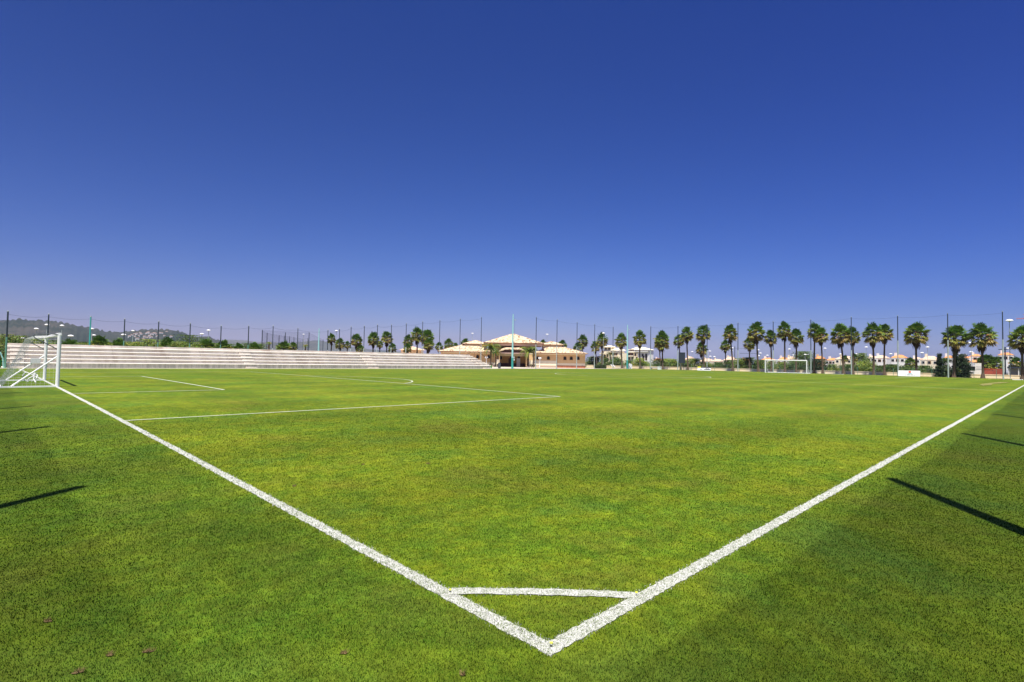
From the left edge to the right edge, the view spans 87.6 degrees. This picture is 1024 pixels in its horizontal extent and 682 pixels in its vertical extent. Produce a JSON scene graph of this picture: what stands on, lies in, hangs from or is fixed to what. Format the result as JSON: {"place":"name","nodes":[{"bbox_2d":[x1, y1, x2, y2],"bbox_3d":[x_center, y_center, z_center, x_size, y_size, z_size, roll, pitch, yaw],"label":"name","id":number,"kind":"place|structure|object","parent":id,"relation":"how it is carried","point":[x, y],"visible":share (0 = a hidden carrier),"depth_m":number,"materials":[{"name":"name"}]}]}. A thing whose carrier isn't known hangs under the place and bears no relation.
{"place":"outdoors","nodes":[
{"label":"outdoors","id":0,"kind":"place"},
{"bbox_2d":[0,318,230,351],"bbox_3d":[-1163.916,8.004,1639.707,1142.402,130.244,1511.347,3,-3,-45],"label":"hills","id":1,"kind":"structure","parent":0,"point":[25,327],"depth_m":1375.35,"materials":[{"name":"green plant"}]},
{"bbox_2d":[1,366,492,368],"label":"path","id":2,"kind":"structure","parent":0,"point":[335,368],"depth_m":78.16,"materials":[{"name":"beige concrete"}]},
{"bbox_2d":[4,311,8,367],"bbox_3d":[-50.802,-0.171,53.686,0.158,5.784,0.158,-1,-3,37],"label":"net pole","id":3,"kind":"object","parent":2,"relation":"on","point":[5,359],"visible":0.91,"depth_m":53.63,"materials":[{"name":"teal metal"}]},
{"bbox_2d":[6,343,490,368],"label":"bleachers","id":4,"kind":"object","parent":2,"relation":"on","point":[88,356],"visible":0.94,"depth_m":69.06,"materials":[{"name":"concrete"}]},
{"bbox_2d":[221,340,400,356],"bbox_3d":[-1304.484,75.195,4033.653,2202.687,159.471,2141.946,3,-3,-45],"label":"mountains","id":5,"kind":"structure","parent":0,"point":[313,345],"depth_m":3659.45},
{"bbox_2d":[0,353,893,370],"bbox_3d":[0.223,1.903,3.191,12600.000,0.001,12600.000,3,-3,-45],"label":"ground","id":6,"kind":"structure","parent":0,"point":[244,368],"depth_m":67.52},
{"bbox_2d":[0,334,17,365],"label":"leafy tree","id":7,"kind":"object","parent":6,"relation":"on","point":[2,340],"visible":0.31,"depth_m":63.12,"materials":[{"name":"green plant"}]},
{"bbox_2d":[1,335,28,365],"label":"leafy tree","id":8,"kind":"object","parent":6,"relation":"on","point":[19,340],"visible":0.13,"depth_m":63.60,"materials":[{"name":"green plant"}]},
{"bbox_2d":[62,338,77,344],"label":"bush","id":9,"kind":"object","parent":6,"relation":"on","point":[70,342],"visible":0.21,"depth_m":65.97,"materials":[{"name":"green plant"}]},
{"bbox_2d":[86,334,111,345],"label":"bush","id":10,"kind":"object","parent":6,"relation":"on","point":[99,339],"visible":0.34,"depth_m":70.18,"materials":[{"name":"green plant"}]},
{"bbox_2d":[112,337,130,352],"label":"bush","id":11,"kind":"object","parent":6,"relation":"on","point":[118,341],"visible":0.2,"depth_m":71.05,"materials":[{"name":"green plant"}]},
{"bbox_2d":[132,339,163,346],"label":"leafy tree","id":12,"kind":"object","parent":6,"relation":"on","point":[149,343],"visible":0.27,"depth_m":72.05,"materials":[{"name":"green plant"}]},
{"bbox_2d":[156,336,174,353],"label":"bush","id":13,"kind":"object","parent":6,"relation":"on","point":[167,341],"visible":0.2,"depth_m":76.05,"materials":[{"name":"green plant"}]},
{"bbox_2d":[169,341,190,347],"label":"leafy tree","id":14,"kind":"object","parent":6,"relation":"on","point":[179,345],"visible":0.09,"depth_m":74.98,"materials":[{"name":"green plant"}]},
{"bbox_2d":[171,334,203,347],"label":"leafy tree","id":15,"kind":"object","parent":6,"relation":"on","point":[185,338],"visible":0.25,"depth_m":80.45,"materials":[{"name":"green plant"}]},
{"bbox_2d":[196,338,215,347],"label":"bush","id":16,"kind":"object","parent":6,"relation":"on","point":[207,342],"visible":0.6,"depth_m":75.83,"materials":[{"name":"green plant"}]},
{"bbox_2d":[216,339,231,354],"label":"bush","id":17,"kind":"object","parent":6,"relation":"on","point":[225,344],"visible":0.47,"depth_m":78.83,"materials":[{"name":"green plant"}]},
{"bbox_2d":[275,340,289,349],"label":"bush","id":18,"kind":"object","parent":6,"relation":"on","point":[284,345],"visible":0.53,"depth_m":85.59,"materials":[{"name":"green plant"}]},
{"bbox_2d":[328,333,335,350],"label":"palm tree","id":19,"kind":"object","parent":6,"relation":"on","point":[332,340],"visible":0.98,"depth_m":100.22,"materials":[{"name":"green plant"}]},
{"bbox_2d":[335,338,344,350],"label":"palm tree","id":20,"kind":"object","parent":6,"relation":"on","point":[340,346],"visible":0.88,"depth_m":108.49,"materials":[{"name":"green plant"}]},
{"bbox_2d":[351,334,362,351],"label":"palm tree","id":21,"kind":"object","parent":6,"relation":"on","point":[357,337],"visible":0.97,"depth_m":110.99,"materials":[{"name":"green plant"}]},
{"bbox_2d":[367,331,379,351],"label":"palm tree","id":22,"kind":"object","parent":6,"relation":"on","point":[373,342],"visible":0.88,"depth_m":105.60,"materials":[{"name":"green plant"}]},
{"bbox_2d":[381,331,392,352],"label":"palm tree","id":23,"kind":"object","parent":6,"relation":"on","point":[385,335],"visible":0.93,"depth_m":115.88,"materials":[{"name":"green plant"}]},
{"bbox_2d":[403,334,413,348],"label":"palm tree","id":24,"kind":"object","parent":6,"relation":"on","point":[407,337],"visible":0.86,"depth_m":115.45,"materials":[{"name":"green plant"}]},
{"bbox_2d":[411,326,423,352],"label":"palm tree","id":25,"kind":"object","parent":6,"relation":"on","point":[417,338],"visible":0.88,"depth_m":118.19,"materials":[{"name":"green plant"}]},
{"bbox_2d":[577,334,588,351],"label":"palm tree","id":26,"kind":"object","parent":6,"relation":"on","point":[583,338],"visible":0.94,"depth_m":190.50,"materials":[{"name":"green plant"}]},
{"bbox_2d":[585,357,599,364],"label":"hedge shrub","id":27,"kind":"object","parent":6,"relation":"on","point":[588,362],"visible":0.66,"depth_m":159.51,"materials":[{"name":"green plant"}]},
{"bbox_2d":[608,358,624,366],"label":"hedge shrub","id":28,"kind":"object","parent":6,"relation":"on","point":[616,361],"visible":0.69,"depth_m":150.27,"materials":[{"name":"green plant"}]},
{"bbox_2d":[599,346,653,364],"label":"apartment block","id":29,"kind":"structure","parent":6,"relation":"on","point":[644,353],"depth_m":385.05,"materials":[{"name":"white paint"}]},
{"bbox_2d":[666,359,679,366],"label":"hedge shrub","id":30,"kind":"object","parent":6,"relation":"on","point":[674,362],"visible":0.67,"depth_m":138.90,"materials":[{"name":"green plant"}]},
{"bbox_2d":[688,358,701,366],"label":"hedge shrub","id":31,"kind":"object","parent":6,"relation":"on","point":[694,362],"visible":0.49,"depth_m":136.31,"materials":[{"name":"green plant"}]},
{"bbox_2d":[695,342,708,365],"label":"palm tree","id":32,"kind":"object","parent":6,"relation":"on","point":[699,349],"visible":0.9,"depth_m":134.09,"materials":[{"name":"green plant"}]},
{"bbox_2d":[720,340,730,367],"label":"palm tree","id":33,"kind":"object","parent":6,"relation":"on","point":[726,348],"visible":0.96,"depth_m":129.87,"materials":[{"name":"green plant"}]},
{"bbox_2d":[729,358,748,368],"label":"hedge shrub","id":34,"kind":"object","parent":6,"relation":"on","point":[741,362],"visible":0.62,"depth_m":125.49,"materials":[{"name":"green plant"}]},
{"bbox_2d":[740,357,755,368],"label":"hedge shrub","id":35,"kind":"object","parent":6,"relation":"on","point":[751,360],"visible":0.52,"depth_m":125.82,"materials":[{"name":"green plant"}]},
{"bbox_2d":[752,359,767,368],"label":"hedge shrub","id":36,"kind":"object","parent":6,"relation":"on","point":[761,366],"visible":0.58,"depth_m":124.41,"materials":[{"name":"green plant"}]},
{"bbox_2d":[783,361,803,369],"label":"hedge shrub","id":37,"kind":"object","parent":6,"relation":"on","point":[791,364],"visible":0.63,"depth_m":118.80,"materials":[{"name":"green plant"}]},
{"bbox_2d":[791,351,815,369],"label":"leafy tree","id":38,"kind":"object","parent":6,"relation":"on","point":[801,354],"visible":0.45,"depth_m":153.07,"materials":[{"name":"green plant"}]},
{"bbox_2d":[798,361,812,369],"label":"hedge shrub","id":39,"kind":"object","parent":6,"relation":"on","point":[802,363],"visible":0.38,"depth_m":117.61,"materials":[{"name":"green plant"}]},
{"bbox_2d":[807,358,830,370],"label":"hedge shrub","id":40,"kind":"object","parent":6,"relation":"on","point":[818,364],"visible":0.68,"depth_m":114.22,"materials":[{"name":"green plant"}]},
{"bbox_2d":[826,364,840,370],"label":"hedge shrub","id":41,"kind":"object","parent":6,"relation":"on","point":[833,367],"visible":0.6,"depth_m":112.63,"materials":[{"name":"green plant"}]},
{"bbox_2d":[834,356,855,368],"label":"villa","id":42,"kind":"object","parent":6,"relation":"on","point":[837,361],"visible":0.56,"depth_m":260.29,"materials":[{"name":"white paint"}]},
{"bbox_2d":[855,353,871,364],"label":"leafy tree","id":43,"kind":"object","parent":6,"relation":"on","point":[862,357],"visible":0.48,"depth_m":130.23,"materials":[{"name":"green plant"}]},
{"bbox_2d":[856,361,876,371],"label":"hedge shrub","id":44,"kind":"object","parent":6,"relation":"on","point":[867,365],"visible":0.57,"depth_m":107.87,"materials":[{"name":"green plant"}]},
{"bbox_2d":[875,353,889,365],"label":"villa","id":45,"kind":"object","parent":6,"relation":"on","point":[878,359],"visible":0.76,"depth_m":251.80,"materials":[{"name":"white paint"}]},
{"bbox_2d":[885,364,902,371],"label":"hedge shrub","id":46,"kind":"object","parent":6,"relation":"on","point":[892,367],"visible":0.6,"depth_m":106.18,"materials":[{"name":"green plant"}]},
{"bbox_2d":[890,353,908,366],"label":"villa","id":47,"kind":"object","parent":6,"relation":"on","point":[902,359],"visible":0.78,"depth_m":239.85,"materials":[{"name":"white paint"}]},
{"bbox_2d":[898,370,919,376],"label":"advertising board","id":48,"kind":"object","parent":6,"relation":"on","point":[908,373],"visible":0.89,"depth_m":90.94,"materials":[{"name":"white plastic"}]},
{"bbox_2d":[904,357,914,366],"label":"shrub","id":49,"kind":"object","parent":6,"relation":"on","point":[911,361],"visible":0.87,"depth_m":123.19,"materials":[{"name":"green plant"}]},
{"bbox_2d":[911,365,935,372],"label":"hedge shrub","id":50,"kind":"object","parent":6,"relation":"on","point":[921,368],"visible":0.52,"depth_m":102.85,"materials":[{"name":"green plant"}]},
{"bbox_2d":[920,354,937,368],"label":"villa","id":51,"kind":"object","parent":6,"relation":"on","point":[930,361],"visible":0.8,"depth_m":224.79,"materials":[{"name":"white paint"}]},
{"bbox_2d":[976,354,995,368],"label":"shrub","id":52,"kind":"object","parent":6,"relation":"on","point":[987,358],"visible":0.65,"depth_m":113.31,"materials":[{"name":"green plant"}]},
{"bbox_2d":[987,356,1001,368],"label":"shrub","id":53,"kind":"object","parent":6,"relation":"on","point":[998,359],"visible":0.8,"depth_m":112.57,"materials":[{"name":"green plant"}]},
{"bbox_2d":[998,350,1014,371],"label":"villa","id":54,"kind":"object","parent":6,"relation":"on","point":[1009,356],"visible":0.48,"depth_m":213.74,"materials":[{"name":"white paint"}]},
{"bbox_2d":[1007,367,1020,374],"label":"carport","id":55,"kind":"object","parent":6,"relation":"on","point":[1015,370],"visible":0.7,"depth_m":105.42,"materials":[{"name":"metal"}]},
{"bbox_2d":[1008,356,1020,368],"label":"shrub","id":56,"kind":"object","parent":6,"relation":"on","point":[1014,360],"visible":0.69,"depth_m":110.56,"materials":[{"name":"green plant"}]},
{"bbox_2d":[0,368,1023,681],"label":"pitch grass","id":57,"kind":"structure","parent":0,"point":[936,402],"depth_m":5.97,"materials":[{"name":"green plant"}]},
{"bbox_2d":[0,333,61,387],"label":"football goal","id":58,"kind":"object","parent":57,"relation":"on","point":[45,362],"visible":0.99,"depth_m":24.82,"materials":[{"name":"white paint"}]},
{"bbox_2d":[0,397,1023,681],"bbox_3d":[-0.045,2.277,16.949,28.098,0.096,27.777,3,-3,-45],"label":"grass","id":59,"kind":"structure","parent":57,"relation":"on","point":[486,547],"depth_m":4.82,"materials":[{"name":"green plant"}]},
{"bbox_2d":[20,369,1023,654],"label":"pitch markings","id":60,"kind":"object","parent":57,"relation":"on","point":[582,629],"visible":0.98,"depth_m":4.22,"materials":[{"name":"paint"}]},
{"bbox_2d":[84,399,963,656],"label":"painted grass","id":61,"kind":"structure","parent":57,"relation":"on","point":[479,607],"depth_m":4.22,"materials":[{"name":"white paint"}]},
{"bbox_2d":[71,369,999,420],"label":"pitch markings","id":62,"kind":"object","parent":57,"relation":"on","point":[361,407],"visible":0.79,"depth_m":23.73,"materials":[{"name":"white paint"}]},
{"bbox_2d":[678,352,684,369],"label":"scoreboard","id":63,"kind":"object","parent":57,"relation":"on","point":[681,357],"visible":0.78,"depth_m":124.07,"materials":[{"name":"metal"}]},
{"bbox_2d":[765,360,809,373],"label":"football goal","id":64,"kind":"object","parent":57,"relation":"on","point":[806,364],"visible":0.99,"depth_m":103.40,"materials":[{"name":"white paint"}]},
{"bbox_2d":[897,315,898,375],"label":"net pole","id":65,"kind":"object","parent":57,"relation":"on","point":[897,348],"visible":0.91,"depth_m":94.04,"materials":[{"name":"metal"}]},
{"bbox_2d":[947,313,948,377],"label":"net pole","id":66,"kind":"object","parent":57,"relation":"on","point":[947,350],"visible":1,"depth_m":89.15,"materials":[{"name":"metal"}]},
{"bbox_2d":[1002,311,1003,378],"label":"net pole","id":67,"kind":"object","parent":57,"relation":"on","point":[1002,349],"visible":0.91,"depth_m":84.34,"materials":[{"name":"metal"}]},
{"bbox_2d":[0,0,1023,365],"label":"sky","id":68,"kind":"structure","parent":0,"point":[292,166],"materials":[{"name":"blue"}]},
{"bbox_2d":[492,367,618,368],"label":"pavement","id":69,"kind":"structure","parent":0,"point":[547,368],"depth_m":116.73,"materials":[{"name":"beige concrete"}]},
{"bbox_2d":[420,329,434,353],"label":"palm tree","id":70,"kind":"object","parent":69,"relation":"on","point":[428,333],"visible":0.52,"depth_m":121.06,"materials":[{"name":"green plant"}]},
{"bbox_2d":[423,338,434,353],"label":"palm tree","id":71,"kind":"object","parent":69,"relation":"on","point":[427,342],"visible":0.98,"depth_m":118.04,"materials":[{"name":"green plant"}]},
{"bbox_2d":[479,343,501,364],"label":"feather palm","id":72,"kind":"object","parent":69,"relation":"on","point":[490,346],"visible":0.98,"depth_m":124.02,"materials":[{"name":"green plant"}]},
{"bbox_2d":[437,334,587,367],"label":"clubhouse","id":73,"kind":"structure","parent":69,"relation":"on","point":[566,356],"depth_m":127.17,"materials":[{"name":"beige brick"}]},
{"bbox_2d":[511,314,514,368],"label":"light mast","id":74,"kind":"object","parent":69,"relation":"on","point":[513,333],"visible":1,"depth_m":104.20,"materials":[{"name":"metal"}]},
{"bbox_2d":[519,346,536,366],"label":"feather palm","id":75,"kind":"object","parent":69,"relation":"on","point":[527,351],"visible":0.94,"depth_m":124.14,"materials":[{"name":"green plant"}]},
{"bbox_2d":[585,367,1002,378],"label":"dry verge","id":76,"kind":"structure","parent":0,"point":[819,373],"depth_m":122.92,"materials":[{"name":"soil"}]},
{"bbox_2d":[595,332,608,364],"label":"palm tree","id":77,"kind":"object","parent":76,"relation":"on","point":[600,343],"visible":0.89,"depth_m":148.60,"materials":[{"name":"green plant"}]},
{"bbox_2d":[614,332,626,367],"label":"palm tree","id":78,"kind":"object","parent":76,"relation":"on","point":[620,343],"visible":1,"depth_m":141.60,"materials":[{"name":"green plant"}]},
{"bbox_2d":[632,329,646,367],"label":"palm tree","id":79,"kind":"object","parent":76,"relation":"on","point":[640,342],"visible":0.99,"depth_m":137.73,"materials":[{"name":"green plant"}]},
{"bbox_2d":[653,330,669,368],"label":"palm tree","id":80,"kind":"object","parent":76,"relation":"on","point":[660,345],"visible":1,"depth_m":132.99,"materials":[{"name":"green plant"}]},
{"bbox_2d":[672,334,683,369],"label":"palm tree","id":81,"kind":"object","parent":76,"relation":"on","point":[678,343],"visible":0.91,"depth_m":134.25,"materials":[{"name":"green plant"}]},
{"bbox_2d":[679,326,693,369],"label":"palm tree","id":82,"kind":"object","parent":76,"relation":"on","point":[684,335],"visible":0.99,"depth_m":128.47,"materials":[{"name":"green plant"}]},
{"bbox_2d":[695,324,711,366],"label":"palm tree","id":83,"kind":"object","parent":76,"relation":"on","point":[702,329],"visible":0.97,"depth_m":125.49,"materials":[{"name":"green plant"}]},
{"bbox_2d":[723,324,738,370],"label":"palm tree","id":84,"kind":"object","parent":76,"relation":"on","point":[728,335],"visible":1,"depth_m":120.82,"materials":[{"name":"green plant"}]},
{"bbox_2d":[743,338,755,368],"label":"palm tree","id":85,"kind":"object","parent":76,"relation":"on","point":[750,346],"visible":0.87,"depth_m":123.88,"materials":[{"name":"green plant"}]},
{"bbox_2d":[747,321,765,371],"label":"palm tree","id":86,"kind":"object","parent":76,"relation":"on","point":[753,334],"visible":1,"depth_m":116.76,"materials":[{"name":"green plant"}]},
{"bbox_2d":[764,329,777,371],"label":"palm tree","id":87,"kind":"object","parent":76,"relation":"on","point":[769,333],"visible":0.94,"depth_m":116.64,"materials":[{"name":"green plant"}]},
{"bbox_2d":[775,320,792,371],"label":"palm tree","id":88,"kind":"object","parent":76,"relation":"on","point":[783,333],"visible":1,"depth_m":112.82,"materials":[{"name":"green plant"}]},
{"bbox_2d":[787,328,804,372],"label":"palm tree","id":89,"kind":"object","parent":76,"relation":"on","point":[796,339],"visible":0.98,"depth_m":112.93,"materials":[{"name":"green plant"}]},
{"bbox_2d":[586,365,1020,378],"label":"wall","id":90,"kind":"structure","parent":76,"relation":"on","point":[878,373],"depth_m":110.90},
{"bbox_2d":[806,321,820,372],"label":"palm tree","id":91,"kind":"object","parent":76,"relation":"on","point":[814,325],"visible":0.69,"depth_m":109.68,"materials":[{"name":"green plant"}]},
{"bbox_2d":[623,363,1007,378],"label":"wire fence","id":92,"kind":"object","parent":76,"relation":"on","point":[821,366],"visible":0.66,"depth_m":110.89,"materials":[{"name":"grey metal"}]},
{"bbox_2d":[813,327,828,373],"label":"palm tree","id":93,"kind":"object","parent":76,"relation":"on","point":[820,333],"visible":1,"depth_m":107.75,"materials":[{"name":"green plant"}]},
{"bbox_2d":[830,323,850,373],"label":"palm tree","id":94,"kind":"object","parent":76,"relation":"on","point":[840,329],"visible":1,"depth_m":105.27,"materials":[{"name":"green plant"}]},
{"bbox_2d":[845,326,861,374],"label":"palm tree","id":95,"kind":"object","parent":76,"relation":"on","point":[855,338],"visible":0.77,"depth_m":104.71,"materials":[{"name":"green plant"}]},
{"bbox_2d":[861,321,884,374],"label":"palm tree","id":96,"kind":"object","parent":76,"relation":"on","point":[872,340],"visible":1,"depth_m":101.44,"materials":[{"name":"green plant"}]},
{"bbox_2d":[876,323,893,374],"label":"palm tree","id":97,"kind":"object","parent":76,"relation":"on","point":[885,328],"visible":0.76,"depth_m":101.87,"materials":[{"name":"green plant"}]},
{"bbox_2d":[903,321,931,370],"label":"palm tree","id":98,"kind":"object","parent":76,"relation":"on","point":[918,331],"visible":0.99,"depth_m":96.63,"materials":[{"name":"green plant"}]},
{"bbox_2d":[934,352,945,376],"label":"cypress","id":99,"kind":"object","parent":76,"relation":"on","point":[939,368],"visible":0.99,"depth_m":96.76,"materials":[{"name":"green plant"}]},
{"bbox_2d":[940,358,951,376],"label":"leafy tree","id":100,"kind":"object","parent":76,"relation":"on","point":[944,360],"visible":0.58,"depth_m":96.90,"materials":[{"name":"green plant"}]},
{"bbox_2d":[940,325,970,377],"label":"palm tree","id":101,"kind":"object","parent":76,"relation":"on","point":[955,331],"visible":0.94,"depth_m":91.15,"materials":[{"name":"green plant"}]},
{"bbox_2d":[950,354,971,376],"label":"leafy tree","id":102,"kind":"object","parent":76,"relation":"on","point":[961,358],"visible":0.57,"depth_m":95.14,"materials":[{"name":"green plant"}]},
{"bbox_2d":[959,362,972,377],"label":"leafy tree","id":103,"kind":"object","parent":76,"relation":"on","point":[965,367],"visible":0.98,"depth_m":94.13,"materials":[{"name":"green plant"}]},
{"bbox_2d":[965,322,999,378],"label":"palm tree","id":104,"kind":"object","parent":76,"relation":"on","point":[980,329],"visible":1,"depth_m":88.80,"materials":[{"name":"green plant"}]},
{"bbox_2d":[1006,325,1023,379],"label":"palm tree","id":105,"kind":"object","parent":76,"relation":"on","point":[1015,335],"visible":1,"depth_m":85.58,"materials":[{"name":"green plant"}]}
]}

